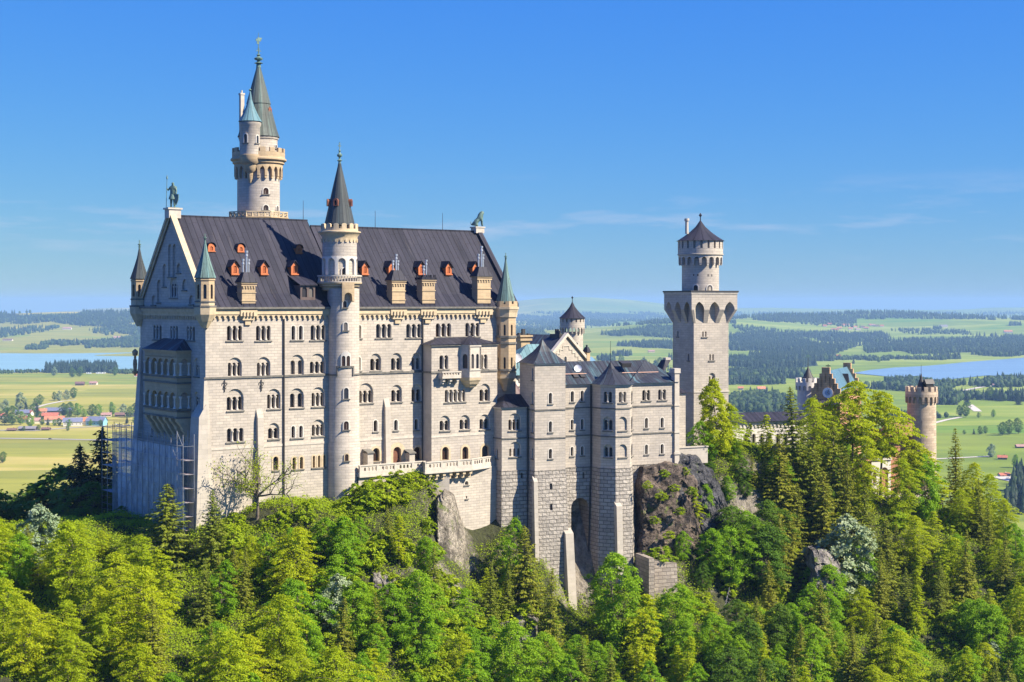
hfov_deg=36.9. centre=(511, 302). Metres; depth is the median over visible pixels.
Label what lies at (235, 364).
window
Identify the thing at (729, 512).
broadleaf tree
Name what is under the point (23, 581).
maple tree
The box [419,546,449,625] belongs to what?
spruce tree
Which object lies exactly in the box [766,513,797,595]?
spruce tree
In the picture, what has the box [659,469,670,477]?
shrub
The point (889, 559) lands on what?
spruce tree
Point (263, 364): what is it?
window
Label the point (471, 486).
terrace
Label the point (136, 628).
beech tree
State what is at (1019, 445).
barn
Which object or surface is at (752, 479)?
spruce tree
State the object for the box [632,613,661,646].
young tree
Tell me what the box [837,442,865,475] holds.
maple tree
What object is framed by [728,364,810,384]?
wood
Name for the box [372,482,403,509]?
shrub
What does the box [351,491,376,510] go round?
shrub
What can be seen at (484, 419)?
window
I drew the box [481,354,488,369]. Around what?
window
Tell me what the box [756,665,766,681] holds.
spruce tree
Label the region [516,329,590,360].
gabled house
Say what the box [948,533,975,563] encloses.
maple tree
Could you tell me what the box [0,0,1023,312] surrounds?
sky
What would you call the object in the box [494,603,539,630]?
shrub
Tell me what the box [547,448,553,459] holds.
window
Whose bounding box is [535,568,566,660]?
spruce tree
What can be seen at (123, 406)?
whitebeam tree
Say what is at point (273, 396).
window
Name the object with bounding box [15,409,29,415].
house
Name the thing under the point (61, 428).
village street
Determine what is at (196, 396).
window
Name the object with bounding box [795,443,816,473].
broadleaf tree
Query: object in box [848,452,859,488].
young tree
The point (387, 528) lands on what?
spruce tree
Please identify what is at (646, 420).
window
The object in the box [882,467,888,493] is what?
gate door
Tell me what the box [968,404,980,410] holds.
track
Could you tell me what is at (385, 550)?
shrub
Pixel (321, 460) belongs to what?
window
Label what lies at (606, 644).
young tree
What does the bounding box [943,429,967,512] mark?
spruce tree
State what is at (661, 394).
window
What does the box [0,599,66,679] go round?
beech tree
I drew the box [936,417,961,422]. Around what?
track
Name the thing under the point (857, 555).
maple tree
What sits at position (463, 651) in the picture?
beech tree
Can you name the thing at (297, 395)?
window
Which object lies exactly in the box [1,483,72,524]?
broadleaf tree
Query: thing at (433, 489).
shrub
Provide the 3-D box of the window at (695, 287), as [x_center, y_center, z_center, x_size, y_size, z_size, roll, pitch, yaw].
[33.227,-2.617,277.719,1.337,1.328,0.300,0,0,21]
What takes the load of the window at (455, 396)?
in the palace hall
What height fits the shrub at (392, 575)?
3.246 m
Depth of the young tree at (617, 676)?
216.32 m
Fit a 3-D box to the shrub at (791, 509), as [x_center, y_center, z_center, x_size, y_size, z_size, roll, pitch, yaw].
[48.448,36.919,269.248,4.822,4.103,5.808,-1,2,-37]
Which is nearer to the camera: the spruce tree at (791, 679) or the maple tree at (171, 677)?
the maple tree at (171, 677)
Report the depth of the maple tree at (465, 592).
220.42 m
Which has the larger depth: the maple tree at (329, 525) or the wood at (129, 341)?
the wood at (129, 341)
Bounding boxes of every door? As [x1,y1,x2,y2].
[391,442,404,462]
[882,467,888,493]
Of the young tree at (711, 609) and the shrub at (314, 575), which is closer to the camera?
the shrub at (314, 575)
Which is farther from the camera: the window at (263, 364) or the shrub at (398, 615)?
the window at (263, 364)
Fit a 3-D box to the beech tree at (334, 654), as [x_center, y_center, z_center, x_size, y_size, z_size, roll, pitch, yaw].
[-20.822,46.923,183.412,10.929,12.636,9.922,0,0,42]
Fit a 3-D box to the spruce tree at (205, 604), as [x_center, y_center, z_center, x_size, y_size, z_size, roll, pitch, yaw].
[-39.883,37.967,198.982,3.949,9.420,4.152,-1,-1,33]
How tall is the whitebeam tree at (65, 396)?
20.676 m
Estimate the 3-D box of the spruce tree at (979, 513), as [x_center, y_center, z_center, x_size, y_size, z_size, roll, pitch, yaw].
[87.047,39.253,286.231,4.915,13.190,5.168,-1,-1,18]
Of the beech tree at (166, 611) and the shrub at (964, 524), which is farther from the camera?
the shrub at (964, 524)
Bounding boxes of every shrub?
[214,524,245,553]
[215,540,243,560]
[220,512,253,531]
[223,525,246,546]
[223,566,251,584]
[230,583,254,599]
[240,599,253,611]
[245,566,274,595]
[257,519,269,529]
[262,590,276,601]
[265,510,292,530]
[271,506,295,521]
[279,528,326,554]
[292,499,319,522]
[306,565,320,581]
[308,567,329,589]
[315,609,335,638]
[319,632,341,653]
[329,496,354,514]
[334,515,351,533]
[342,482,363,503]
[344,573,356,593]
[346,506,366,517]
[346,543,371,569]
[347,638,380,660]
[349,640,362,654]
[350,569,368,581]
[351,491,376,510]
[351,596,368,617]
[352,482,389,508]
[352,581,381,600]
[356,480,374,495]
[359,539,395,568]
[365,607,392,624]
[369,475,390,491]
[371,529,392,553]
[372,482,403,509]
[380,571,394,581]
[382,573,404,593]
[385,604,423,623]
[387,470,414,487]
[388,539,417,565]
[392,488,416,506]
[393,633,426,658]
[397,657,424,679]
[403,472,425,489]
[409,666,449,680]
[418,544,432,561]
[421,569,453,596]
[421,672,437,681]
[422,516,438,534]
[422,647,454,674]
[424,665,447,681]
[425,480,441,495]
[426,615,457,646]
[427,541,445,562]
[429,657,452,681]
[434,589,451,604]
[440,581,452,601]
[441,605,460,623]
[441,658,458,676]
[442,574,461,598]
[449,613,466,634]
[450,606,466,630]
[466,586,478,596]
[467,616,488,636]
[470,621,483,629]
[472,669,484,680]
[474,628,502,650]
[492,588,505,609]
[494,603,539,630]
[642,480,653,488]
[642,545,678,561]
[649,516,661,523]
[654,492,668,500]
[654,645,669,667]
[657,634,673,654]
[658,652,680,676]
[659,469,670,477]
[659,675,675,681]
[662,531,675,538]
[668,484,680,492]
[668,675,681,681]
[673,507,685,514]
[682,467,690,474]
[684,486,698,494]
[685,592,718,615]
[699,659,730,681]
[716,569,726,579]
[718,581,737,597]
[733,602,758,621]
[754,450,766,461]
[754,470,761,481]
[765,449,778,461]
[772,655,788,677]
[774,642,805,666]
[775,580,794,599]
[779,665,817,681]
[781,502,801,519]
[782,662,798,681]
[785,545,800,557]
[834,641,862,659]
[866,602,902,621]
[880,509,907,530]
[884,541,908,558]
[901,617,925,639]
[906,634,918,659]
[911,655,922,664]
[916,606,935,623]
[916,673,932,681]
[924,605,947,620]
[927,637,959,659]
[929,610,957,634]
[934,582,967,603]
[937,507,953,524]
[938,648,966,670]
[943,523,954,533]
[943,606,969,624]
[946,601,962,615]
[950,519,970,534]
[967,585,981,596]
[976,550,988,560]
[1004,580,1019,594]
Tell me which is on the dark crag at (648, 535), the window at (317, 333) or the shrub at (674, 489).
the shrub at (674, 489)
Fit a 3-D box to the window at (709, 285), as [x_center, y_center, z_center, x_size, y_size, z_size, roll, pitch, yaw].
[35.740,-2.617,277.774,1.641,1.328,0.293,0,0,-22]
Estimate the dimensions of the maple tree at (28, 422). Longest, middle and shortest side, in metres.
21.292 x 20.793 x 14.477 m
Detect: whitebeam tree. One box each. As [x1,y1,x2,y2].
[0,399,8,408]
[11,503,62,567]
[14,392,27,408]
[51,367,57,374]
[55,390,62,400]
[62,389,69,398]
[117,403,127,414]
[310,573,356,633]
[800,513,883,603]
[982,641,1010,677]
[985,443,995,456]
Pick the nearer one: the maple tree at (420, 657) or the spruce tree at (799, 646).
the maple tree at (420, 657)
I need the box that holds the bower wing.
[492,335,680,609]
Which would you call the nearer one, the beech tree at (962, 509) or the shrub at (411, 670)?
the shrub at (411, 670)
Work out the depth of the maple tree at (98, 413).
2549.53 m
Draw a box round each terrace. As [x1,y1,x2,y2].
[357,455,496,529]
[876,492,942,509]
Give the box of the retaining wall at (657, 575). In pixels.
[635,553,677,600]
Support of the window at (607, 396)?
in the bower wing
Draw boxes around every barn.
[6,427,17,430]
[18,425,37,429]
[39,412,59,417]
[41,427,50,430]
[75,381,84,385]
[89,381,97,384]
[997,454,1007,459]
[1015,443,1023,447]
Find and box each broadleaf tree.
[0,408,10,424]
[0,451,6,461]
[0,463,109,522]
[0,489,43,519]
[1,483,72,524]
[3,405,20,424]
[28,403,35,412]
[36,394,43,404]
[49,505,77,520]
[52,481,122,517]
[57,403,66,415]
[62,402,74,416]
[69,367,75,376]
[69,387,77,397]
[76,367,83,376]
[86,404,96,415]
[101,481,127,512]
[110,505,127,513]
[124,406,133,416]
[689,562,712,590]
[703,504,780,556]
[705,461,716,476]
[705,645,755,681]
[712,663,746,681]
[718,598,754,635]
[726,617,764,676]
[729,458,753,483]
[733,524,797,591]
[739,480,754,496]
[740,658,795,681]
[749,499,805,556]
[759,602,794,654]
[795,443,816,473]
[808,486,837,520]
[814,451,842,492]
[956,405,961,415]
[960,402,971,415]
[985,387,993,398]
[997,422,1007,434]
[1003,419,1015,433]
[1013,418,1023,433]
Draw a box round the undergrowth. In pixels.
[0,437,1023,681]
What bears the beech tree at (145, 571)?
on the castle hill
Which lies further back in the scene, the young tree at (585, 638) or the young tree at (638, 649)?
the young tree at (585, 638)
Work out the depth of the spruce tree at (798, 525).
266.64 m
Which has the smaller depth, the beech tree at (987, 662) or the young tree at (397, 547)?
the young tree at (397, 547)
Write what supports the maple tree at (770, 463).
on the castle hill
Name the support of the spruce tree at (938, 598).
on the castle hill
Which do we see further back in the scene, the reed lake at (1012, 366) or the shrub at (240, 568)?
the reed lake at (1012, 366)
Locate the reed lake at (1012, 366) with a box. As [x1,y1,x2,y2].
[856,358,1023,378]
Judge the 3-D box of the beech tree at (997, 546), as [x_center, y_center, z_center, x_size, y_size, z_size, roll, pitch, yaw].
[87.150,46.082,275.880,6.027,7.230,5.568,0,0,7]
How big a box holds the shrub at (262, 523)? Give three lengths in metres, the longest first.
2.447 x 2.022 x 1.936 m
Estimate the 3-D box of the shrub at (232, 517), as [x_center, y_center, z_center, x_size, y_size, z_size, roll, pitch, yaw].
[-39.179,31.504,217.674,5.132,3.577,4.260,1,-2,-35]
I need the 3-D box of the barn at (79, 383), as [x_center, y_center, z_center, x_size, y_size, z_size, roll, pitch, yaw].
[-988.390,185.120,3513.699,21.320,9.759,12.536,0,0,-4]
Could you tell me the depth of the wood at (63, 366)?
4162.60 m
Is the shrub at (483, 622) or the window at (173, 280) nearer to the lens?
the shrub at (483, 622)
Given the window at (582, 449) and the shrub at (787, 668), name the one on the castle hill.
the shrub at (787, 668)
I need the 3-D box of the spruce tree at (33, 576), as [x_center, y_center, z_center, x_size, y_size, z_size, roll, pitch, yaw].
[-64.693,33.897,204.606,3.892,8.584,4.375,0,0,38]
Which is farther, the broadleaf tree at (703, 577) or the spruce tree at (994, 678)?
the broadleaf tree at (703, 577)
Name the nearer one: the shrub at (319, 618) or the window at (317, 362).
the shrub at (319, 618)
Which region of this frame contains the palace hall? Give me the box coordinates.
[129,142,518,534]
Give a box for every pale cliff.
[372,571,404,605]
[435,489,464,569]
[499,612,538,649]
[803,545,841,608]
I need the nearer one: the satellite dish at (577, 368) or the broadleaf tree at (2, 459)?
the satellite dish at (577, 368)
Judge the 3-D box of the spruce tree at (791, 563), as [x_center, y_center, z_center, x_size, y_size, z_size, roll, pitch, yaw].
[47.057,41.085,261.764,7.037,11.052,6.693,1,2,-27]
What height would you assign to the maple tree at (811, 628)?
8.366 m
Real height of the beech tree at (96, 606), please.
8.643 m
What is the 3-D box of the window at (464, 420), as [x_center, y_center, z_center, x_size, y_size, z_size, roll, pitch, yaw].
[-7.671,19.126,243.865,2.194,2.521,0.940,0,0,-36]
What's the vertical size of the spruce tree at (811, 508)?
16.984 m
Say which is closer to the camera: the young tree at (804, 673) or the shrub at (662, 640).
the young tree at (804, 673)
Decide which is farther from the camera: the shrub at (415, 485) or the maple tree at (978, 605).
the maple tree at (978, 605)
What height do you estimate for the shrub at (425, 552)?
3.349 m
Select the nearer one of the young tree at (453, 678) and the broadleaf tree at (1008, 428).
the young tree at (453, 678)
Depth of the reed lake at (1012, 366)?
4316.46 m
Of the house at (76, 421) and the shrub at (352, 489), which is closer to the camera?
the shrub at (352, 489)
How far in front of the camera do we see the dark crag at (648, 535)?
253.01 m
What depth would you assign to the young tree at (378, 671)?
195.38 m
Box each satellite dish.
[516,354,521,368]
[574,365,581,371]
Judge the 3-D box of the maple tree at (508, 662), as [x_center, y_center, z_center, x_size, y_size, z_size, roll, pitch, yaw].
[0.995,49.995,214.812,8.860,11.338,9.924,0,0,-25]
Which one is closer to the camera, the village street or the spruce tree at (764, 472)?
the spruce tree at (764, 472)
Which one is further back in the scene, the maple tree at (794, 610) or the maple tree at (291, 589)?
the maple tree at (794, 610)
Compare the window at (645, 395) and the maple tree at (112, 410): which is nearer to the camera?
the window at (645, 395)
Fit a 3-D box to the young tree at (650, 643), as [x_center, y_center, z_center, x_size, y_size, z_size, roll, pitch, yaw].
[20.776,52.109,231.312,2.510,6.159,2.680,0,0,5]
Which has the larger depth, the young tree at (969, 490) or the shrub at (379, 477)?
the young tree at (969, 490)
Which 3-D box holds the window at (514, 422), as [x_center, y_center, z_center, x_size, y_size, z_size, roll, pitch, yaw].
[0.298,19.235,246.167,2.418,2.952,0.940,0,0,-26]
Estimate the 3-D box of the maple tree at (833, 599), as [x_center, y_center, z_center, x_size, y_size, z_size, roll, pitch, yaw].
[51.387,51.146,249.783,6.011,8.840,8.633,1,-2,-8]
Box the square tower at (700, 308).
[663,213,738,445]
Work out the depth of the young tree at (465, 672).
200.66 m
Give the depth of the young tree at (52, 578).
200.13 m
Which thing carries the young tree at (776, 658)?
on the castle hill
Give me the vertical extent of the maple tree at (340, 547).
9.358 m
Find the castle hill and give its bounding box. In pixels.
[0,444,1023,681]
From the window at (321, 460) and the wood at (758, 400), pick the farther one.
the wood at (758, 400)
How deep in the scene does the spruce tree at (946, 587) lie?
263.61 m
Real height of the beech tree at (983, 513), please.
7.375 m
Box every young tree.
[45,551,67,597]
[111,603,132,650]
[142,549,171,598]
[148,555,186,622]
[205,558,242,618]
[242,671,262,681]
[255,532,279,572]
[274,578,313,625]
[278,527,294,554]
[343,652,375,681]
[347,517,370,543]
[354,648,372,681]
[370,648,390,681]
[390,516,410,565]
[448,676,458,681]
[449,652,493,681]
[476,616,506,667]
[479,568,494,594]
[489,517,532,590]
[534,676,540,681]
[556,654,588,681]
[584,635,589,644]
[597,632,625,673]
[597,642,620,681]
[613,672,620,680]
[618,594,663,663]
[621,636,648,681]
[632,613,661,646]
[633,674,641,681]
[638,660,667,681]
[644,629,656,662]
[662,645,686,681]
[671,636,700,681]
[682,662,709,681]
[692,494,705,527]
[702,602,723,640]
[702,632,742,673]
[715,635,758,681]
[719,621,742,641]
[743,423,752,446]
[751,622,771,663]
[754,414,776,452]
[759,648,776,681]
[766,644,787,680]
[785,582,825,635]
[792,639,833,681]
[796,567,810,604]
[796,666,811,681]
[807,590,827,625]
[822,645,839,678]
[828,512,842,546]
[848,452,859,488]
[907,585,929,635]
[909,556,924,591]
[918,448,952,509]
[919,511,944,559]
[927,545,952,592]
[951,646,975,681]
[962,487,974,524]
[981,588,1000,615]
[1007,582,1022,630]
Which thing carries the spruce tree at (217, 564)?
on the castle hill
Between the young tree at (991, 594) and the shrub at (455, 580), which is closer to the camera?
the shrub at (455, 580)
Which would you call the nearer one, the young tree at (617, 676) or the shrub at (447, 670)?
the shrub at (447, 670)
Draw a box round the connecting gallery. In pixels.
[729,411,807,447]
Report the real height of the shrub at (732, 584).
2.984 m
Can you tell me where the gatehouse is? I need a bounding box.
[811,363,860,463]
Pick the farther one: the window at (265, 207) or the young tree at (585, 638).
the window at (265, 207)
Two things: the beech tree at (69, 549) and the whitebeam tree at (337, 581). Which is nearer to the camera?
the whitebeam tree at (337, 581)
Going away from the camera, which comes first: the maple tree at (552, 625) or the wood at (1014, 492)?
the maple tree at (552, 625)
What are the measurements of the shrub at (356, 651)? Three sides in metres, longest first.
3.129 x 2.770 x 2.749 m
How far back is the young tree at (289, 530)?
212.07 m
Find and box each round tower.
[229,33,288,218]
[560,296,584,349]
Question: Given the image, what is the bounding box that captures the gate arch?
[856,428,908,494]
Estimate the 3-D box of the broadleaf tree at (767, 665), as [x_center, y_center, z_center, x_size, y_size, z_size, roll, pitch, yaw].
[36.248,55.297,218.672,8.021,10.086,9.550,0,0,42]
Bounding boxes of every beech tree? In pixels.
[0,519,18,577]
[0,523,19,559]
[0,527,31,573]
[0,577,42,653]
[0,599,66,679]
[31,539,67,591]
[37,520,107,609]
[37,599,87,662]
[38,629,101,681]
[56,523,80,555]
[64,523,100,566]
[75,611,128,673]
[79,585,132,648]
[93,551,157,631]
[94,530,114,556]
[94,565,178,660]
[103,622,168,681]
[110,643,164,681]
[113,536,136,569]
[119,534,173,595]
[125,588,174,640]
[187,625,259,681]
[214,632,287,681]
[231,549,250,575]
[237,592,315,681]
[240,606,282,662]
[241,535,267,571]
[261,526,325,607]
[266,641,330,681]
[267,660,309,681]
[302,645,377,681]
[439,633,476,681]
[715,405,754,459]
[788,394,840,471]
[803,380,886,487]
[839,436,895,513]
[841,586,882,631]
[854,390,927,507]
[862,619,914,669]
[863,663,898,681]
[870,628,930,681]
[880,457,928,520]
[891,439,936,514]
[891,515,940,570]
[926,536,973,585]
[943,488,982,534]
[948,462,985,516]
[961,473,1005,527]
[965,497,995,532]
[966,642,1006,681]
[979,539,1013,575]
[985,499,1023,541]
[994,585,1023,647]
[1005,556,1023,584]
[1007,632,1023,675]
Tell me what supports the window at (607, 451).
in the bower wing
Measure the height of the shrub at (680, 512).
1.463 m
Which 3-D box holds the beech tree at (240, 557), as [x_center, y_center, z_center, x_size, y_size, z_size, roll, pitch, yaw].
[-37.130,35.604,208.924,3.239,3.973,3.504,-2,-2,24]
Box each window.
[152,325,161,340]
[168,278,177,298]
[170,326,177,338]
[185,326,194,341]
[193,358,199,377]
[193,392,198,411]
[226,326,243,341]
[226,389,244,411]
[226,428,244,443]
[228,358,241,375]
[255,326,271,341]
[257,357,271,377]
[262,187,269,194]
[262,204,269,210]
[267,389,281,410]
[267,423,280,440]
[272,455,279,471]
[289,388,304,408]
[290,325,303,340]
[290,425,303,439]
[291,355,303,374]
[291,455,304,470]
[309,325,326,340]
[310,354,326,373]
[311,387,325,407]
[311,420,325,437]
[311,454,326,468]
[359,324,362,339]
[359,356,361,371]
[359,383,373,404]
[370,354,381,371]
[371,446,381,462]
[372,419,378,432]
[375,324,392,338]
[390,353,402,371]
[391,385,402,403]
[393,419,398,431]
[405,324,421,338]
[411,353,421,370]
[411,384,421,402]
[412,445,421,460]
[413,418,419,430]
[435,323,450,337]
[438,355,449,370]
[439,416,450,431]
[440,445,450,460]
[444,389,466,403]
[459,415,470,430]
[460,444,469,458]
[464,480,469,486]
[465,323,480,337]
[479,384,490,402]
[479,414,490,430]
[480,443,490,456]
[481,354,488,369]
[508,413,521,431]
[509,442,521,457]
[547,392,553,404]
[547,420,553,433]
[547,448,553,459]
[569,390,575,402]
[569,419,574,430]
[569,446,574,456]
[572,372,578,377]
[579,390,584,402]
[580,418,584,430]
[580,445,584,456]
[602,392,612,403]
[602,417,612,431]
[603,445,612,458]
[618,392,627,403]
[641,390,651,401]
[644,417,649,429]
[644,444,649,455]
[657,389,667,400]
[659,417,664,428]
[659,443,664,454]
[693,284,698,290]
[706,284,712,290]
[708,354,714,361]
[708,373,714,383]
[751,433,755,442]
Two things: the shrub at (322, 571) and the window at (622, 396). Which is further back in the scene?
the window at (622, 396)
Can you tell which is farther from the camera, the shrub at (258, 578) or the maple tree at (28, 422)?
the maple tree at (28, 422)
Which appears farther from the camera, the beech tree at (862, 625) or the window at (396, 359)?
the beech tree at (862, 625)
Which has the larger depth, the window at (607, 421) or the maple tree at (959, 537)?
the maple tree at (959, 537)
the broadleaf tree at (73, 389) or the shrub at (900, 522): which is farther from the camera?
the broadleaf tree at (73, 389)
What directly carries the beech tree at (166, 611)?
on the castle hill
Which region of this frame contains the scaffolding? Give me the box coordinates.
[102,419,194,537]
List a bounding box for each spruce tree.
[14,525,38,585]
[132,484,199,577]
[134,597,174,681]
[191,490,234,568]
[192,559,218,633]
[193,625,221,681]
[212,554,225,591]
[225,544,242,594]
[235,547,253,614]
[275,531,291,579]
[289,521,315,588]
[324,597,360,681]
[365,592,391,664]
[381,505,394,549]
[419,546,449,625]
[479,562,503,621]
[499,563,516,620]
[501,526,546,616]
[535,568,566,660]
[569,635,594,681]
[600,646,617,681]
[746,455,761,489]
[747,597,769,663]
[756,454,774,498]
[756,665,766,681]
[757,560,778,617]
[758,434,802,529]
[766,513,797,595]
[773,386,826,504]
[780,511,806,575]
[784,659,800,681]
[786,483,812,549]
[788,622,812,675]
[790,440,834,536]
[801,471,845,562]
[804,580,839,663]
[816,422,865,532]
[832,454,868,553]
[837,626,866,681]
[838,451,845,492]
[850,482,884,561]
[857,612,888,681]
[865,560,894,633]
[866,547,899,623]
[872,514,903,591]
[890,524,906,572]
[891,568,916,632]
[928,563,946,624]
[932,567,952,619]
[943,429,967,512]
[947,530,980,608]
[969,478,987,545]
[979,500,998,561]
[983,592,995,638]
[988,662,1000,681]
[992,531,1014,595]
[999,660,1016,681]
[1000,623,1021,681]
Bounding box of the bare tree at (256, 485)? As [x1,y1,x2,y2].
[206,439,305,519]
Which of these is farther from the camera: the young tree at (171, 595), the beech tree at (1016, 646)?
the beech tree at (1016, 646)
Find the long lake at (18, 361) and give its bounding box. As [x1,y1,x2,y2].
[0,352,595,371]
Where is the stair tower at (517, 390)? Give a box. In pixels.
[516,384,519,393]
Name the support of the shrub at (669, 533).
on the dark crag at (648, 535)
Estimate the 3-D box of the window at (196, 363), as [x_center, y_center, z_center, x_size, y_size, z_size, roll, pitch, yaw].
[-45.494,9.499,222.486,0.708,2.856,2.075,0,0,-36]
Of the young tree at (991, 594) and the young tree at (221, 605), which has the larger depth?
the young tree at (991, 594)
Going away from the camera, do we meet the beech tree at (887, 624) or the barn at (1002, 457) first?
the beech tree at (887, 624)
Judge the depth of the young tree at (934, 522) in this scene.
276.54 m
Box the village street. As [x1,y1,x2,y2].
[3,425,133,430]
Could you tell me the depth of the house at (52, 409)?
2622.24 m
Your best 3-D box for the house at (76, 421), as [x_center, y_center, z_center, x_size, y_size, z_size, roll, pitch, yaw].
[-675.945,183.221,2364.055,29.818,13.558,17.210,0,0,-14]
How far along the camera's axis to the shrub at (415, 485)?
233.97 m
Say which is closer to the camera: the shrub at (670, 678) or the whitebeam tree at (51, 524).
the whitebeam tree at (51, 524)
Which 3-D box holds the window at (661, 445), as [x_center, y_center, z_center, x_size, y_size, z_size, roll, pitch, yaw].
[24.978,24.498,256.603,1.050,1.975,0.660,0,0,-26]
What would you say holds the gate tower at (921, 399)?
on the castle hill
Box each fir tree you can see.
[34,403,39,415]
[57,443,102,515]
[79,427,114,512]
[94,454,128,513]
[964,391,970,404]
[997,389,1003,400]
[1014,391,1022,404]
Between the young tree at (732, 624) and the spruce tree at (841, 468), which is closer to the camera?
the young tree at (732, 624)
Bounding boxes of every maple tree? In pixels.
[0,533,38,590]
[0,565,25,624]
[17,411,25,424]
[25,414,33,425]
[72,403,83,416]
[93,404,102,415]
[108,402,115,415]
[159,672,187,681]
[191,621,236,673]
[263,578,337,652]
[284,615,326,676]
[307,554,360,610]
[308,516,345,560]
[329,516,364,576]
[330,579,380,646]
[357,623,391,670]
[370,582,419,643]
[390,568,462,643]
[397,602,446,669]
[405,672,426,681]
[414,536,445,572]
[448,587,486,632]
[451,626,498,681]
[488,620,557,681]
[522,631,574,681]
[542,615,561,631]
[549,634,592,681]
[579,640,614,681]
[582,551,655,644]
[646,583,707,652]
[659,617,700,667]
[674,531,693,561]
[686,420,718,463]
[693,528,739,576]
[697,377,735,457]
[697,611,741,663]
[699,484,714,516]
[704,524,764,589]
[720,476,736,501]
[725,438,743,462]
[730,510,778,559]
[747,606,770,640]
[760,454,799,490]
[766,602,805,644]
[792,623,837,672]
[809,564,851,617]
[810,591,845,638]
[820,440,846,458]
[822,620,848,657]
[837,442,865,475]
[839,538,865,574]
[852,550,884,597]
[878,624,933,680]
[900,452,949,521]
[943,648,988,681]
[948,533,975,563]
[949,598,985,643]
[958,598,1008,648]
[967,604,1012,663]
[996,634,1023,681]
[998,523,1023,563]
[1007,586,1021,617]
[1011,454,1018,466]
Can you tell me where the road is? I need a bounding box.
[0,438,95,439]
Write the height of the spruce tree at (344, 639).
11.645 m
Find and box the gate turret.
[795,367,816,438]
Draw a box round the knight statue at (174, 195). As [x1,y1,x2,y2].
[166,176,178,207]
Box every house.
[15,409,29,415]
[34,417,40,423]
[44,415,64,422]
[46,407,73,413]
[63,417,82,425]
[85,416,107,425]
[101,412,111,416]
[114,412,125,416]
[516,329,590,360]
[997,472,1010,475]
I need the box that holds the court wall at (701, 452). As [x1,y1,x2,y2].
[679,445,708,462]
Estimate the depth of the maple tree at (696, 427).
264.87 m
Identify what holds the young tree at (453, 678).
on the castle hill
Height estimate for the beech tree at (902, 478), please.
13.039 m
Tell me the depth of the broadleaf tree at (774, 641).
239.35 m
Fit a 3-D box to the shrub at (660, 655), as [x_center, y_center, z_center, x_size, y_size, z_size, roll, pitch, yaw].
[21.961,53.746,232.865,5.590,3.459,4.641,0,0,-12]
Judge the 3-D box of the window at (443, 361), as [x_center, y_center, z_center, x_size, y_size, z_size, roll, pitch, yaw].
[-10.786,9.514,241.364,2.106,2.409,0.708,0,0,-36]
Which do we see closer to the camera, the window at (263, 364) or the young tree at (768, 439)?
the window at (263, 364)
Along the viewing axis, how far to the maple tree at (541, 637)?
217.08 m
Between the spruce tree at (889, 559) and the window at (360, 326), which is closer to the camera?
the window at (360, 326)
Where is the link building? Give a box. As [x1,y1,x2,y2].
[679,388,687,446]
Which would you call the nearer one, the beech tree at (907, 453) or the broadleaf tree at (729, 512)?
the broadleaf tree at (729, 512)
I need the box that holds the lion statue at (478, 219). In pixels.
[471,211,483,225]
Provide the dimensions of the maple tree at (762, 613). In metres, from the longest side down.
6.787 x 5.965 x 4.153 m
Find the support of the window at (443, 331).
in the palace hall
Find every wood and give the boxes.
[0,308,1023,318]
[0,312,139,334]
[0,324,114,337]
[0,368,43,373]
[25,333,139,349]
[43,358,117,372]
[107,368,137,373]
[516,312,672,337]
[596,338,672,360]
[641,357,670,371]
[728,329,891,368]
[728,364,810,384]
[728,386,796,411]
[730,314,856,323]
[732,319,971,335]
[835,350,1002,360]
[863,332,1023,358]
[864,371,1023,390]
[889,408,948,418]
[933,315,1023,328]
[936,387,1023,404]
[1002,457,1023,514]
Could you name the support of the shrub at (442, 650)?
on the castle hill
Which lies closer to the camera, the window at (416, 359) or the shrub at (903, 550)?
the window at (416, 359)
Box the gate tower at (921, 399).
[882,374,937,493]
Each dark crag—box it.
[635,461,700,556]
[679,453,733,548]
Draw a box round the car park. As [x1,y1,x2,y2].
[994,476,1010,480]
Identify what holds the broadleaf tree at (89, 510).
on the castle hill
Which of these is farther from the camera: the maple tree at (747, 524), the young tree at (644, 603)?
the maple tree at (747, 524)
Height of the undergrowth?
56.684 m
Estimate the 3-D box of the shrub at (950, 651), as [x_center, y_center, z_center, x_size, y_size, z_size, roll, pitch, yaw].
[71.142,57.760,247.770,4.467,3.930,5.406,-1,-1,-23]
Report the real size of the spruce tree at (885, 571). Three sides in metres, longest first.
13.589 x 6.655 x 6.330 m
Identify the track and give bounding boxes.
[35,400,71,407]
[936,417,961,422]
[936,456,989,458]
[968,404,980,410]
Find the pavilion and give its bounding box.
[516,329,538,387]
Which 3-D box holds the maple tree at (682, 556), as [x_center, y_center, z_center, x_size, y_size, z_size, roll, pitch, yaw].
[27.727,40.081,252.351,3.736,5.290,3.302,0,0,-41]
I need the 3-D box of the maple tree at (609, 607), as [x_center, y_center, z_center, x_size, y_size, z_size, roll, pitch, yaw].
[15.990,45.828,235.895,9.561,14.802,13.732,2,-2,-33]
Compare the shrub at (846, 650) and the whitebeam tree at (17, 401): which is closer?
the shrub at (846, 650)
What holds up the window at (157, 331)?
in the palace hall

